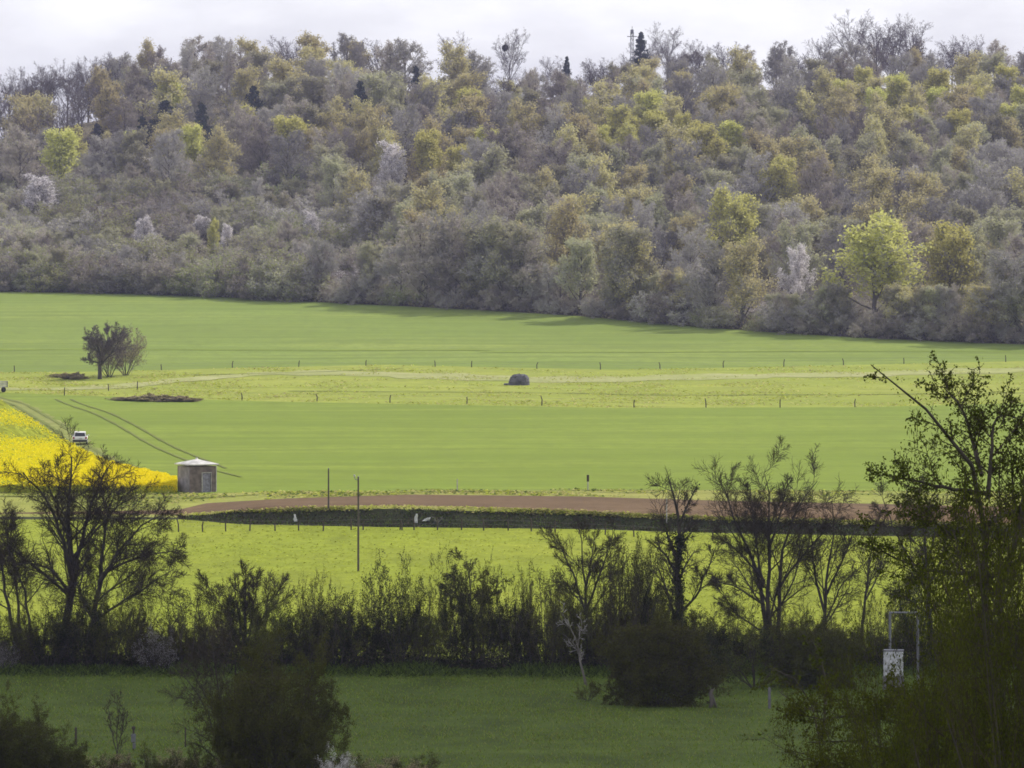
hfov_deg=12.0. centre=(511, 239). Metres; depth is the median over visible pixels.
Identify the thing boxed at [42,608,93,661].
hedge shrub
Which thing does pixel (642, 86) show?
golden tree
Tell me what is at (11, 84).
skyline tree
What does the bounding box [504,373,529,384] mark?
stone shelter
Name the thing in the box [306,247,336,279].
bare tree
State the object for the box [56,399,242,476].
wheel rut
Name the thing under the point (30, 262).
leafing bush
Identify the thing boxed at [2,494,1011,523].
ploughed field
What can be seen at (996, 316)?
budding tree
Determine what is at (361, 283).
scrub bush
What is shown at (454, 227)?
bare tree
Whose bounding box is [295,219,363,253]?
leafing bush
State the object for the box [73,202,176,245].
leafing bush
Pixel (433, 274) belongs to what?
bare tree
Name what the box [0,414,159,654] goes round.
oak tree
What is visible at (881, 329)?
scrub bush
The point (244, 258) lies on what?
budding tree
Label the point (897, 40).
bare tree
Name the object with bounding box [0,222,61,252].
scrub bush
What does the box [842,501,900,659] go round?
bare tree
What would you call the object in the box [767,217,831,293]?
budding tree
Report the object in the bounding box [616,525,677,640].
hedge shrub
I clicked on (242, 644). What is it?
hedge shrub
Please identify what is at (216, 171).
leafing bush
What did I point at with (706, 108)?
leafing tree
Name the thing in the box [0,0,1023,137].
sky
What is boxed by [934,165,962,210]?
bare tree
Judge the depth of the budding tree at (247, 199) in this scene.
1000.40 m
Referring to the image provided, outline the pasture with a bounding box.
[0,669,1023,767]
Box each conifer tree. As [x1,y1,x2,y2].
[84,123,102,147]
[135,115,150,148]
[146,100,176,144]
[193,102,216,143]
[230,85,262,125]
[343,81,369,145]
[403,65,420,104]
[562,56,571,91]
[629,32,654,69]
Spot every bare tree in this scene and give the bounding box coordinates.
[0,119,57,187]
[0,139,7,182]
[0,226,12,245]
[0,497,46,631]
[0,505,58,649]
[0,512,28,655]
[4,234,20,247]
[21,127,54,173]
[32,233,57,252]
[76,234,95,250]
[81,134,113,173]
[83,152,97,173]
[102,96,146,141]
[103,53,132,96]
[104,254,120,292]
[106,126,143,170]
[117,244,138,261]
[120,60,155,125]
[124,162,142,187]
[128,84,159,128]
[132,207,154,225]
[140,61,171,105]
[143,44,173,83]
[144,57,191,105]
[148,128,191,183]
[161,251,186,293]
[167,35,215,80]
[169,79,217,129]
[173,40,204,90]
[185,223,204,248]
[187,65,221,112]
[191,559,300,650]
[200,35,242,93]
[200,47,223,85]
[210,102,258,148]
[211,49,256,107]
[213,42,242,110]
[218,77,256,119]
[223,110,266,159]
[235,119,286,174]
[238,127,273,170]
[240,177,270,208]
[248,254,267,279]
[255,103,285,134]
[258,50,283,85]
[259,103,278,139]
[260,237,292,260]
[263,129,318,186]
[267,93,322,128]
[275,218,303,257]
[287,240,313,263]
[295,54,331,88]
[298,57,331,103]
[298,250,334,290]
[302,238,339,299]
[306,127,352,171]
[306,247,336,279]
[314,85,331,112]
[320,71,364,124]
[323,62,359,109]
[323,121,371,173]
[328,32,372,78]
[341,80,370,116]
[341,254,380,300]
[346,182,402,239]
[351,227,374,244]
[357,68,378,106]
[358,254,389,289]
[368,181,381,195]
[373,40,412,91]
[373,174,398,205]
[373,242,416,304]
[374,99,390,125]
[377,99,425,185]
[381,213,440,305]
[386,37,433,105]
[397,213,475,307]
[402,78,433,132]
[404,80,444,124]
[406,245,439,305]
[410,103,457,153]
[417,247,448,305]
[422,209,461,305]
[425,243,471,303]
[432,225,484,308]
[439,109,480,150]
[443,47,498,95]
[447,193,495,249]
[457,213,510,309]
[458,135,504,184]
[467,122,526,178]
[467,181,488,194]
[476,180,509,216]
[477,169,519,218]
[478,93,498,130]
[481,86,513,130]
[482,110,507,141]
[485,264,511,297]
[489,183,551,240]
[491,27,529,80]
[492,194,547,242]
[495,223,548,311]
[496,171,527,216]
[498,121,545,174]
[513,68,542,106]
[517,263,548,311]
[520,137,563,176]
[521,142,541,176]
[524,72,549,98]
[529,139,576,178]
[533,96,559,142]
[533,103,570,157]
[536,511,628,657]
[537,261,566,303]
[538,191,565,235]
[542,68,576,104]
[542,72,581,99]
[543,264,570,313]
[554,85,585,133]
[558,177,579,196]
[558,268,585,298]
[561,78,592,114]
[564,162,606,207]
[582,80,624,118]
[582,229,602,294]
[583,198,600,215]
[594,262,607,297]
[597,68,625,98]
[598,195,630,228]
[606,94,635,135]
[607,133,652,186]
[611,272,629,309]
[613,137,663,187]
[629,202,664,260]
[630,198,666,244]
[632,125,666,159]
[646,159,670,200]
[647,225,678,270]
[648,22,683,92]
[654,170,690,219]
[655,268,679,303]
[656,57,694,90]
[659,268,682,322]
[660,220,713,277]
[661,188,711,232]
[663,73,701,116]
[666,137,708,195]
[667,189,713,239]
[670,79,698,123]
[671,270,702,309]
[680,238,732,310]
[683,52,705,88]
[687,101,719,137]
[693,59,732,99]
[694,180,738,242]
[694,270,729,310]
[698,157,741,195]
[715,108,739,138]
[723,94,763,142]
[728,44,756,80]
[729,151,785,230]
[742,64,772,101]
[751,115,775,152]
[756,200,813,255]
[757,40,802,86]
[759,212,811,288]
[760,202,779,231]
[761,46,796,77]
[766,96,781,133]
[767,78,819,134]
[767,288,789,322]
[768,53,807,95]
[773,73,806,104]
[774,115,808,158]
[777,291,793,323]
[786,486,867,626]
[802,64,826,112]
[802,144,845,184]
[803,32,836,62]
[811,99,823,138]
[812,179,843,215]
[812,284,834,334]
[813,281,856,335]
[814,219,856,287]
[814,283,844,333]
[815,114,841,145]
[815,178,849,214]
[820,47,845,79]
[822,116,856,174]
[824,177,861,217]
[824,189,871,269]
[827,9,875,59]
[827,53,856,86]
[827,54,856,83]
[842,106,868,151]
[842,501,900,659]
[843,41,869,82]
[848,177,869,218]
[851,18,896,77]
[859,42,885,77]
[862,58,885,83]
[863,476,989,627]
[866,18,914,72]
[872,285,903,337]
[883,13,935,68]
[885,52,922,89]
[886,117,932,165]
[886,175,914,217]
[892,188,910,220]
[896,165,922,192]
[899,39,933,73]
[899,149,933,188]
[899,213,942,290]
[912,53,948,111]
[912,195,968,279]
[922,134,952,171]
[927,96,952,136]
[930,285,964,338]
[933,117,955,148]
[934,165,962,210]
[937,213,969,252]
[939,283,966,323]
[946,183,1001,228]
[957,157,1008,212]
[960,143,996,175]
[962,501,1023,610]
[966,91,998,143]
[966,248,1023,342]
[972,191,1001,226]
[979,137,1012,189]
[980,96,1002,141]
[981,86,1010,111]
[984,141,1023,197]
[985,40,1016,79]
[988,251,1019,303]
[989,73,1023,105]
[1000,187,1023,231]
[1000,232,1023,319]
[1001,146,1023,197]
[1005,233,1023,256]
[1010,50,1023,79]
[1011,55,1023,88]
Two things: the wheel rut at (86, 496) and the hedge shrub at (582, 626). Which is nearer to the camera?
the hedge shrub at (582, 626)
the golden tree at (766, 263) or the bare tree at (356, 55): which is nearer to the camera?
the golden tree at (766, 263)
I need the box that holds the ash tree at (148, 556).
[41,461,192,658]
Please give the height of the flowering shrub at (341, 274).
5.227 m
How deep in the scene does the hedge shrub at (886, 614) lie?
312.56 m
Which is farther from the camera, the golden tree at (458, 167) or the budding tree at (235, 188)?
the budding tree at (235, 188)
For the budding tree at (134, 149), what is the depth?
1060.23 m
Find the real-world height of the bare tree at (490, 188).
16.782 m
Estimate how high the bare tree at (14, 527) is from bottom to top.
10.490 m
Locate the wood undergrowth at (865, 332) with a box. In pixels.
[1,82,1023,343]
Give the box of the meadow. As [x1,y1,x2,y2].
[0,519,1023,664]
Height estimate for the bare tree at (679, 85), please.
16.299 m
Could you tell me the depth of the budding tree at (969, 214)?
931.69 m
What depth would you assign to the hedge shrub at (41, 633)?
312.99 m
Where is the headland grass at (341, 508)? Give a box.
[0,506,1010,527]
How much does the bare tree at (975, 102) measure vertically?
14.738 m
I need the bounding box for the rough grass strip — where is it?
[0,361,1023,407]
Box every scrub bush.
[0,175,40,192]
[0,193,33,222]
[0,206,44,232]
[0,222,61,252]
[0,252,24,290]
[0,252,24,290]
[0,255,30,290]
[0,265,34,291]
[2,161,50,183]
[8,181,24,199]
[8,265,67,291]
[9,173,91,212]
[19,208,55,226]
[21,260,72,291]
[26,168,86,186]
[27,206,132,246]
[31,239,94,262]
[35,148,92,173]
[48,165,87,184]
[59,263,97,291]
[64,156,136,184]
[64,225,102,248]
[64,251,128,293]
[66,237,129,264]
[84,249,164,294]
[84,263,123,292]
[87,193,156,219]
[88,173,118,192]
[91,238,157,261]
[99,157,115,178]
[105,277,140,293]
[110,196,173,223]
[110,253,202,294]
[116,219,187,250]
[117,186,201,213]
[120,260,165,293]
[133,253,203,294]
[133,266,168,294]
[143,166,176,179]
[144,171,203,195]
[145,205,194,231]
[146,190,195,210]
[149,151,213,179]
[149,215,203,244]
[154,233,206,257]
[156,174,246,205]
[164,218,207,244]
[170,202,234,223]
[171,201,217,212]
[181,188,264,222]
[188,212,253,243]
[197,249,234,260]
[201,165,251,179]
[212,274,236,296]
[213,250,294,299]
[221,246,242,259]
[232,212,267,235]
[233,156,276,173]
[233,199,302,225]
[238,166,276,187]
[249,194,333,238]
[277,280,340,300]
[282,182,332,217]
[285,236,343,263]
[315,278,363,301]
[316,212,361,237]
[326,280,362,302]
[330,243,360,274]
[330,281,375,303]
[334,236,414,275]
[334,269,399,304]
[337,279,387,303]
[382,262,429,286]
[399,285,428,304]
[416,283,463,305]
[431,282,488,309]
[467,285,517,311]
[498,287,550,311]
[513,288,563,311]
[531,296,561,313]
[538,295,575,314]
[547,288,602,312]
[571,295,600,312]
[577,297,616,318]
[579,289,618,315]
[590,284,607,300]
[604,300,638,320]
[610,302,635,319]
[626,290,679,323]
[631,311,648,322]
[636,288,734,324]
[647,302,682,323]
[665,281,747,326]
[678,311,705,325]
[736,287,811,315]
[752,295,849,334]
[770,276,845,315]
[794,316,820,334]
[811,318,855,333]
[818,308,867,335]
[846,308,891,337]
[850,283,885,316]
[852,310,877,335]
[866,311,921,338]
[868,306,914,338]
[883,307,950,341]
[906,319,956,341]
[937,309,987,340]
[950,311,1018,341]
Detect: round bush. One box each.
[588,605,733,707]
[689,630,745,691]
[707,625,793,687]
[759,613,866,689]
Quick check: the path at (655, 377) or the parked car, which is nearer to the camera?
the parked car
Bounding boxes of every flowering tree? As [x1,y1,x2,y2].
[18,173,59,216]
[219,222,232,247]
[370,138,409,190]
[775,241,817,302]
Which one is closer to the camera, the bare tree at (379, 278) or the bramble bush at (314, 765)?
the bramble bush at (314, 765)
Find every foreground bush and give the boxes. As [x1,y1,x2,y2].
[0,680,90,767]
[0,720,29,767]
[189,602,367,767]
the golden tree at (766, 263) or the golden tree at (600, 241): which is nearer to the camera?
the golden tree at (600, 241)
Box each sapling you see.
[103,689,132,765]
[556,601,586,685]
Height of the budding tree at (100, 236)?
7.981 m
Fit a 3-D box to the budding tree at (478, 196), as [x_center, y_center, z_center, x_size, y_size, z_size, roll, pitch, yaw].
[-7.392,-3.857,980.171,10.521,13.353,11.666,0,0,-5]
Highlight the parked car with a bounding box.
[72,431,88,443]
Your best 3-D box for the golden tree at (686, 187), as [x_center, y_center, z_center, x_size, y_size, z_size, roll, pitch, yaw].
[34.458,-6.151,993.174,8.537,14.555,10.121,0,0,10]
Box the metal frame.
[889,612,918,683]
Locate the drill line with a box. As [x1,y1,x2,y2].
[0,349,488,350]
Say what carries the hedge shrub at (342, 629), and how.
on the pasture
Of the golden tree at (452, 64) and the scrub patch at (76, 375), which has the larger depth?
the golden tree at (452, 64)
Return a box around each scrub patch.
[44,372,69,376]
[58,371,87,379]
[104,395,139,400]
[132,393,173,401]
[154,394,195,401]
[170,397,202,401]
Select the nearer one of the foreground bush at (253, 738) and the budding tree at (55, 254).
the foreground bush at (253, 738)
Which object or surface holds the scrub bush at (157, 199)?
on the wood floor
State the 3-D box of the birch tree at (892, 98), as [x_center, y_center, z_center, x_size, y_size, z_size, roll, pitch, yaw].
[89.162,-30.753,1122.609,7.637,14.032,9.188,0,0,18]
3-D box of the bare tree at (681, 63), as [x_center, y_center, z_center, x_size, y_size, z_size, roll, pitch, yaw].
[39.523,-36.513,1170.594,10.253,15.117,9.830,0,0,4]
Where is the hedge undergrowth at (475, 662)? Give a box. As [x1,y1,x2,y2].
[0,577,1023,671]
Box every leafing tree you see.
[601,103,641,150]
[611,118,641,172]
[682,119,715,147]
[688,124,731,169]
[694,91,729,123]
[948,77,983,115]
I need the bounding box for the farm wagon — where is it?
[0,381,7,391]
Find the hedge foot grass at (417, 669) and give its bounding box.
[0,656,1019,685]
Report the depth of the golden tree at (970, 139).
1060.92 m
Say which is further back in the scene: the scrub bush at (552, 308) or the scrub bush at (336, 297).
the scrub bush at (336, 297)
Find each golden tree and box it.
[0,91,48,143]
[0,101,47,149]
[29,90,61,141]
[81,64,114,121]
[88,80,137,139]
[101,130,110,145]
[133,63,197,129]
[135,37,168,85]
[145,125,178,159]
[152,108,186,149]
[172,118,209,164]
[189,123,242,182]
[207,130,241,169]
[221,62,263,112]
[229,35,274,87]
[262,54,309,103]
[286,30,340,73]
[293,42,332,85]
[297,122,327,159]
[310,107,350,148]
[324,57,365,94]
[327,93,353,144]
[332,35,378,73]
[333,166,372,224]
[342,95,373,135]
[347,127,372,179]
[348,102,389,152]
[359,112,400,172]
[363,125,406,190]
[384,203,442,268]
[401,180,449,240]
[402,73,448,116]
[404,114,458,182]
[405,74,452,124]
[411,194,447,225]
[413,166,449,199]
[421,80,450,110]
[426,40,475,96]
[439,90,501,142]
[441,106,484,145]
[442,123,478,162]
[444,204,468,241]
[445,158,477,197]
[446,68,489,109]
[494,75,521,118]
[500,96,544,158]
[504,100,538,143]
[521,164,561,211]
[535,234,560,270]
[537,101,572,128]
[538,122,589,175]
[544,259,563,298]
[546,189,601,247]
[549,109,606,157]
[571,151,623,213]
[574,214,658,281]
[577,128,608,165]
[578,77,631,125]
[581,98,611,134]
[603,183,664,227]
[603,237,661,311]
[610,160,662,215]
[614,61,667,100]
[625,76,653,107]
[630,53,668,90]
[630,103,657,146]
[655,120,700,180]
[655,266,685,313]
[657,89,692,151]
[658,211,705,270]
[661,66,698,119]
[665,144,712,186]
[667,269,698,313]
[668,174,698,218]
[691,78,742,140]
[692,85,714,112]
[712,241,730,259]
[716,45,762,89]
[716,236,778,328]
[726,83,745,109]
[735,127,776,173]
[735,134,798,204]
[756,230,809,292]
[761,134,814,195]
[773,194,806,224]
[778,85,830,138]
[781,193,828,259]
[794,145,842,205]
[806,65,841,120]
[822,80,866,133]
[827,92,860,144]
[843,197,884,275]
[844,152,893,197]
[844,160,903,214]
[847,214,926,283]
[854,112,895,178]
[856,74,887,108]
[861,90,892,128]
[870,101,911,156]
[876,281,916,334]
[892,164,949,226]
[894,130,932,178]
[895,190,932,256]
[896,80,936,127]
[902,46,925,93]
[908,215,947,286]
[910,282,935,303]
[926,172,950,222]
[933,79,979,117]
[938,143,971,176]
[943,89,977,124]
[947,50,992,92]
[951,121,991,171]
[955,281,989,339]
[964,71,996,107]
[968,236,999,281]
[968,282,1004,341]
[990,116,1023,161]
[991,165,1023,234]
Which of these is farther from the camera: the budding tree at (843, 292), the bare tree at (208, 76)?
the bare tree at (208, 76)
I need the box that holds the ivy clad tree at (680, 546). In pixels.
[638,468,726,622]
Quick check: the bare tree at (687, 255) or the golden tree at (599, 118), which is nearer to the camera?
the bare tree at (687, 255)
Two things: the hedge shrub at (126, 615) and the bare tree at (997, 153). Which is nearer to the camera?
the hedge shrub at (126, 615)
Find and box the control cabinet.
[883,649,903,689]
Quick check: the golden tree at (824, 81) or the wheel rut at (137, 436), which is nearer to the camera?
the wheel rut at (137, 436)
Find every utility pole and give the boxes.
[328,468,328,509]
[353,475,358,570]
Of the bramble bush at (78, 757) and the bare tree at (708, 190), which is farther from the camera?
the bare tree at (708, 190)
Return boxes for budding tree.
[0,202,9,221]
[3,173,17,189]
[12,251,35,265]
[23,248,42,272]
[41,230,67,250]
[47,247,67,273]
[61,228,80,249]
[71,219,82,228]
[72,158,85,170]
[77,252,97,264]
[87,173,100,185]
[91,233,114,250]
[94,195,110,205]
[96,177,116,192]
[100,226,129,249]
[112,125,153,178]
[115,65,148,112]
[135,244,161,262]
[155,178,176,203]
[164,232,202,254]
[188,58,226,115]
[191,152,208,168]
[207,205,237,242]
[222,181,241,204]
[227,252,250,279]
[230,159,249,176]
[238,195,265,211]
[243,48,270,90]
[254,186,277,207]
[258,80,287,113]
[259,74,303,117]
[262,192,292,212]
[263,161,284,190]
[278,177,307,208]
[290,101,341,146]
[292,73,330,117]
[298,258,321,300]
[302,141,364,194]
[314,154,347,209]
[319,152,369,206]
[332,169,370,209]
[354,69,407,121]
[354,240,397,289]
[356,193,398,244]
[380,96,412,149]
[380,195,415,251]
[384,180,416,230]
[387,81,408,106]
[423,170,475,206]
[426,169,465,221]
[436,546,511,655]
[440,75,460,120]
[444,223,516,309]
[454,210,479,238]
[455,188,494,211]
[456,264,481,299]
[458,250,504,309]
[470,216,554,310]
[479,157,526,181]
[486,136,536,174]
[488,221,550,311]
[489,210,503,222]
[506,92,535,123]
[510,199,550,257]
[512,172,544,210]
[513,180,562,243]
[519,84,544,125]
[531,112,556,155]
[548,163,571,195]
[549,151,597,195]
[555,76,589,110]
[574,216,613,296]
[578,209,621,283]
[584,180,614,221]
[593,146,630,195]
[595,61,633,95]
[595,222,654,319]
[596,256,623,317]
[597,138,616,184]
[603,229,665,302]
[623,180,669,219]
[629,75,664,108]
[632,138,669,205]
[640,271,662,303]
[644,188,674,259]
[667,160,704,205]
[674,209,703,248]
[692,166,735,239]
[693,51,727,93]
[700,152,741,207]
[708,245,748,292]
[715,144,756,185]
[724,65,762,114]
[740,85,779,138]
[741,106,796,141]
[747,200,772,257]
[755,248,772,281]
[760,106,791,142]
[765,293,782,331]
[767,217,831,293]
[778,122,813,175]
[783,292,809,330]
[796,57,829,99]
[797,133,846,199]
[800,284,837,334]
[814,201,842,254]
[814,214,864,282]
[815,281,837,330]
[826,286,860,334]
[834,144,892,190]
[841,130,891,184]
[842,144,878,187]
[877,283,908,337]
[882,206,897,221]
[883,127,938,184]
[894,283,937,338]
[912,110,944,149]
[912,283,952,339]
[923,140,955,198]
[936,122,991,153]
[936,221,1000,309]
[937,169,973,223]
[946,198,988,232]
[963,49,1008,98]
[963,154,999,192]
[971,214,1022,286]
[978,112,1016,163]
[984,203,1023,256]
[987,269,1023,342]
[989,275,1023,331]
[995,184,1013,198]
[1002,102,1023,149]
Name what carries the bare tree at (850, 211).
on the wood floor
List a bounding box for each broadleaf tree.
[206,217,220,254]
[212,115,220,133]
[445,141,524,201]
[537,193,593,297]
[552,235,604,313]
[699,181,761,259]
[756,154,800,205]
[791,153,837,209]
[813,205,931,320]
[919,219,985,293]
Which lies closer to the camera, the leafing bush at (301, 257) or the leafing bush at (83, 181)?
the leafing bush at (301, 257)
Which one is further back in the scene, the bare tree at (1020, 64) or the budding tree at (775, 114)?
the bare tree at (1020, 64)
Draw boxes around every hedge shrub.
[0,611,31,662]
[0,614,50,657]
[5,586,40,664]
[9,580,89,666]
[22,597,81,666]
[31,608,67,658]
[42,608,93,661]
[45,584,124,666]
[64,576,117,658]
[83,584,133,667]
[85,611,133,660]
[99,562,154,662]
[114,596,149,657]
[117,623,171,661]
[120,590,163,665]
[133,609,200,666]
[146,584,231,664]
[162,605,185,652]
[177,624,252,658]
[182,624,225,659]
[183,576,241,663]
[208,626,263,662]
[212,582,251,664]
[233,590,272,662]
[249,591,322,668]
[252,611,322,658]
[272,589,325,663]
[281,592,377,668]
[290,571,331,663]
[297,563,342,651]
[313,584,395,662]
[317,582,368,662]
[339,602,404,666]
[343,585,383,660]
[353,613,410,657]
[361,544,428,665]
[374,579,434,656]
[385,580,437,663]
[401,574,457,666]
[407,600,438,660]
[429,541,468,666]
[429,609,459,661]
[444,608,479,659]
[450,568,478,669]
[456,549,511,668]
[461,604,500,659]
[464,594,545,662]
[482,568,532,665]
[496,604,542,661]
[506,560,541,663]
[507,557,579,670]
[520,592,551,663]
[534,580,575,662]
[537,579,596,666]
[549,584,608,666]
[551,595,582,657]
[559,607,607,663]
[583,576,620,666]
[584,529,636,658]
[595,523,654,661]
[598,581,652,640]
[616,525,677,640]
[616,586,689,631]
[620,557,672,645]
[621,550,687,643]
[658,610,715,639]
[660,585,705,649]
[677,602,730,658]
[683,607,742,663]
[701,615,747,664]
[703,589,785,665]
[738,616,780,663]
[740,599,804,657]
[758,616,814,649]
[781,601,827,643]
[787,587,864,643]
[822,613,879,656]
[831,623,879,666]
[851,587,904,665]
[872,585,924,656]
[875,624,929,657]
[887,560,951,664]
[891,609,949,661]
[927,598,972,662]
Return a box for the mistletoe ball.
[502,44,507,51]
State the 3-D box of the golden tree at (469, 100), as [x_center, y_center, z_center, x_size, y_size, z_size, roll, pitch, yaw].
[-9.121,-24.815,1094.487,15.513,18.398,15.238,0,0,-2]
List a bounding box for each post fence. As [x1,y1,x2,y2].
[14,355,1005,371]
[64,381,855,407]
[177,517,713,540]
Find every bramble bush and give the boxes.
[62,740,96,767]
[70,754,128,767]
[91,752,137,767]
[105,751,150,767]
[137,740,181,767]
[156,744,198,767]
[178,742,215,767]
[188,758,226,767]
[297,757,333,767]
[314,754,368,767]
[367,756,421,767]
[383,750,441,767]
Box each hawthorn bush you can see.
[740,634,850,767]
[768,635,1020,767]
[772,561,1023,767]
[816,540,1023,767]
[849,438,1023,767]
[860,396,1023,767]
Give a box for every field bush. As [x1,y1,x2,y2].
[83,326,136,376]
[106,322,148,374]
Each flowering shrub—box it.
[331,266,359,282]
[734,301,767,317]
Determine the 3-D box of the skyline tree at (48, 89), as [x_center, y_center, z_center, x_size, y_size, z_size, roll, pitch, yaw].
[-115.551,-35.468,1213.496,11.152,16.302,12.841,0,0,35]
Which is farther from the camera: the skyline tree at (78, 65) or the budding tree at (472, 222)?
the skyline tree at (78, 65)
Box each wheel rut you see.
[0,397,134,466]
[0,495,181,497]
[4,401,73,444]
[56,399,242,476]
[71,399,226,467]
[187,491,993,497]
[200,368,396,374]
[352,490,1019,492]
[375,391,1023,394]
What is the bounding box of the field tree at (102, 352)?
[81,321,135,378]
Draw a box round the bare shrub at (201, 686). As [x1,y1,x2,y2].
[157,615,265,762]
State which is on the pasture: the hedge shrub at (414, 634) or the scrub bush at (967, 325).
the hedge shrub at (414, 634)
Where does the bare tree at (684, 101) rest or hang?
on the wood floor
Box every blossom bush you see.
[0,643,19,668]
[131,624,178,669]
[317,743,356,767]
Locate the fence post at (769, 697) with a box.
[768,687,770,708]
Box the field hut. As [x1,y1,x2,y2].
[175,458,218,492]
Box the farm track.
[0,396,177,485]
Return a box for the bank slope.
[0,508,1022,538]
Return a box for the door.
[203,473,209,491]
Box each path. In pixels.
[0,371,295,389]
[280,367,1023,382]
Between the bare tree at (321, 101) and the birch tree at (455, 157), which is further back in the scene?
the bare tree at (321, 101)
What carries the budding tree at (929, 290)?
on the wood floor
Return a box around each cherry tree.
[131,215,156,243]
[136,155,153,175]
[194,214,210,247]
[301,208,319,236]
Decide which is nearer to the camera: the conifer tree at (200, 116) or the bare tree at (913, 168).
the bare tree at (913, 168)
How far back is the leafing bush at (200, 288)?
909.34 m
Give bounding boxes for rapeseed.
[0,400,177,492]
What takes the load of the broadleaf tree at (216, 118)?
on the wood floor
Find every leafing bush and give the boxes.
[0,180,26,202]
[0,185,14,209]
[0,194,40,217]
[0,216,41,243]
[0,235,33,256]
[0,243,67,267]
[0,260,33,291]
[6,246,85,292]
[11,264,47,289]
[12,201,61,224]
[17,224,66,246]
[21,175,94,207]
[22,227,68,248]
[23,251,97,292]
[27,261,85,291]
[34,193,119,232]
[37,201,71,225]
[50,173,105,208]
[60,177,103,202]
[60,234,104,253]
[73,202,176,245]
[74,265,130,292]
[78,232,168,263]
[92,173,147,194]
[94,173,154,203]
[97,208,135,233]
[104,177,183,208]
[108,149,180,177]
[108,264,161,293]
[109,234,174,257]
[122,236,203,267]
[132,169,202,196]
[156,260,211,294]
[159,260,206,295]
[161,242,257,297]
[169,259,229,295]
[170,188,222,206]
[173,167,251,199]
[174,202,211,220]
[178,245,211,262]
[179,266,219,296]
[180,171,251,203]
[181,254,213,266]
[187,268,230,296]
[197,251,244,265]
[202,247,287,268]
[203,170,272,193]
[206,175,258,204]
[207,199,288,235]
[207,228,287,260]
[218,185,280,211]
[224,265,282,300]
[231,239,304,264]
[232,227,289,252]
[233,219,300,253]
[241,245,320,301]
[242,161,320,193]
[245,251,336,300]
[246,265,320,301]
[249,152,320,189]
[259,209,320,245]
[261,283,297,300]
[263,183,314,214]
[272,223,347,256]
[272,272,329,300]
[279,170,315,191]
[290,201,354,234]
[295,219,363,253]
[312,229,346,254]
[313,233,374,258]
[335,241,397,266]
[345,228,395,277]
[377,281,414,305]
[382,279,433,305]
[686,305,739,327]
[691,302,754,328]
[739,308,783,331]
[926,321,966,341]
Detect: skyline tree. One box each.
[0,66,36,135]
[0,75,38,108]
[0,86,13,129]
[0,100,17,137]
[8,107,57,164]
[18,67,59,100]
[20,67,73,113]
[22,84,52,108]
[30,117,93,152]
[32,57,69,103]
[38,95,84,131]
[40,60,86,119]
[52,98,86,127]
[61,70,104,122]
[63,81,102,142]
[68,58,101,121]
[71,55,105,122]
[83,52,123,81]
[87,132,114,173]
[94,48,149,83]
[268,35,299,63]
[271,39,301,68]
[363,38,398,74]
[434,30,472,71]
[488,72,521,117]
[514,67,549,87]
[539,56,571,94]
[565,66,593,94]
[578,57,609,92]
[582,59,617,91]
[614,52,650,67]
[627,43,662,71]
[661,48,696,76]
[683,39,710,87]
[708,41,740,68]
[792,49,823,76]
[874,44,907,75]
[883,45,912,72]
[926,43,961,76]
[935,34,978,89]
[952,34,994,64]
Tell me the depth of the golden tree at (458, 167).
1015.87 m
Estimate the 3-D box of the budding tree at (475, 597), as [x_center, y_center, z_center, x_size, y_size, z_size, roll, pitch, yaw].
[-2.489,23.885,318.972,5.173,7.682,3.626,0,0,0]
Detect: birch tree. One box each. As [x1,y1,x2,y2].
[37,127,81,188]
[58,124,89,168]
[155,80,190,119]
[177,122,206,163]
[231,102,258,130]
[269,114,309,157]
[412,126,445,175]
[439,143,471,172]
[451,85,482,108]
[470,124,499,165]
[577,96,592,113]
[594,124,612,155]
[629,88,666,131]
[638,109,669,144]
[668,110,691,134]
[717,118,748,176]
[829,77,856,104]
[853,64,875,117]
[860,85,887,113]
[882,71,913,122]
[883,78,911,119]
[899,103,925,142]
[921,65,954,101]
[926,86,947,134]
[942,106,972,151]
[988,62,1022,105]
[995,102,1019,128]
[1005,82,1023,105]
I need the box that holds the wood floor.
[1,88,1023,344]
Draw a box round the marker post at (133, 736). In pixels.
[131,726,135,748]
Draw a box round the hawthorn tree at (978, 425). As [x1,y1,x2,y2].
[852,350,1023,766]
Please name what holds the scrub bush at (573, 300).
on the wood floor
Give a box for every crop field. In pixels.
[0,291,1023,371]
[0,393,1023,493]
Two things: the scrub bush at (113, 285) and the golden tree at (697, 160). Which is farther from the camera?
the golden tree at (697, 160)
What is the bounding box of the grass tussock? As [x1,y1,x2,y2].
[573,681,604,700]
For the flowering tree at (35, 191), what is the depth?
1026.57 m
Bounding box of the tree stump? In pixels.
[709,688,716,707]
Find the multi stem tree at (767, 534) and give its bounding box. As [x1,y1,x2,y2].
[691,435,859,639]
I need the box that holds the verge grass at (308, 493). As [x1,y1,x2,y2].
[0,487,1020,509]
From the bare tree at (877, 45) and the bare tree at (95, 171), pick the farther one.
the bare tree at (877, 45)
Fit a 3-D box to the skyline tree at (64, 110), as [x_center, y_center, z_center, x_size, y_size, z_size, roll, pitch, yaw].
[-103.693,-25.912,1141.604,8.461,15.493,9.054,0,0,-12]
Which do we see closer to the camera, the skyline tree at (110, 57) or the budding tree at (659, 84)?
the budding tree at (659, 84)
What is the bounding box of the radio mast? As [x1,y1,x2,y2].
[627,29,636,63]

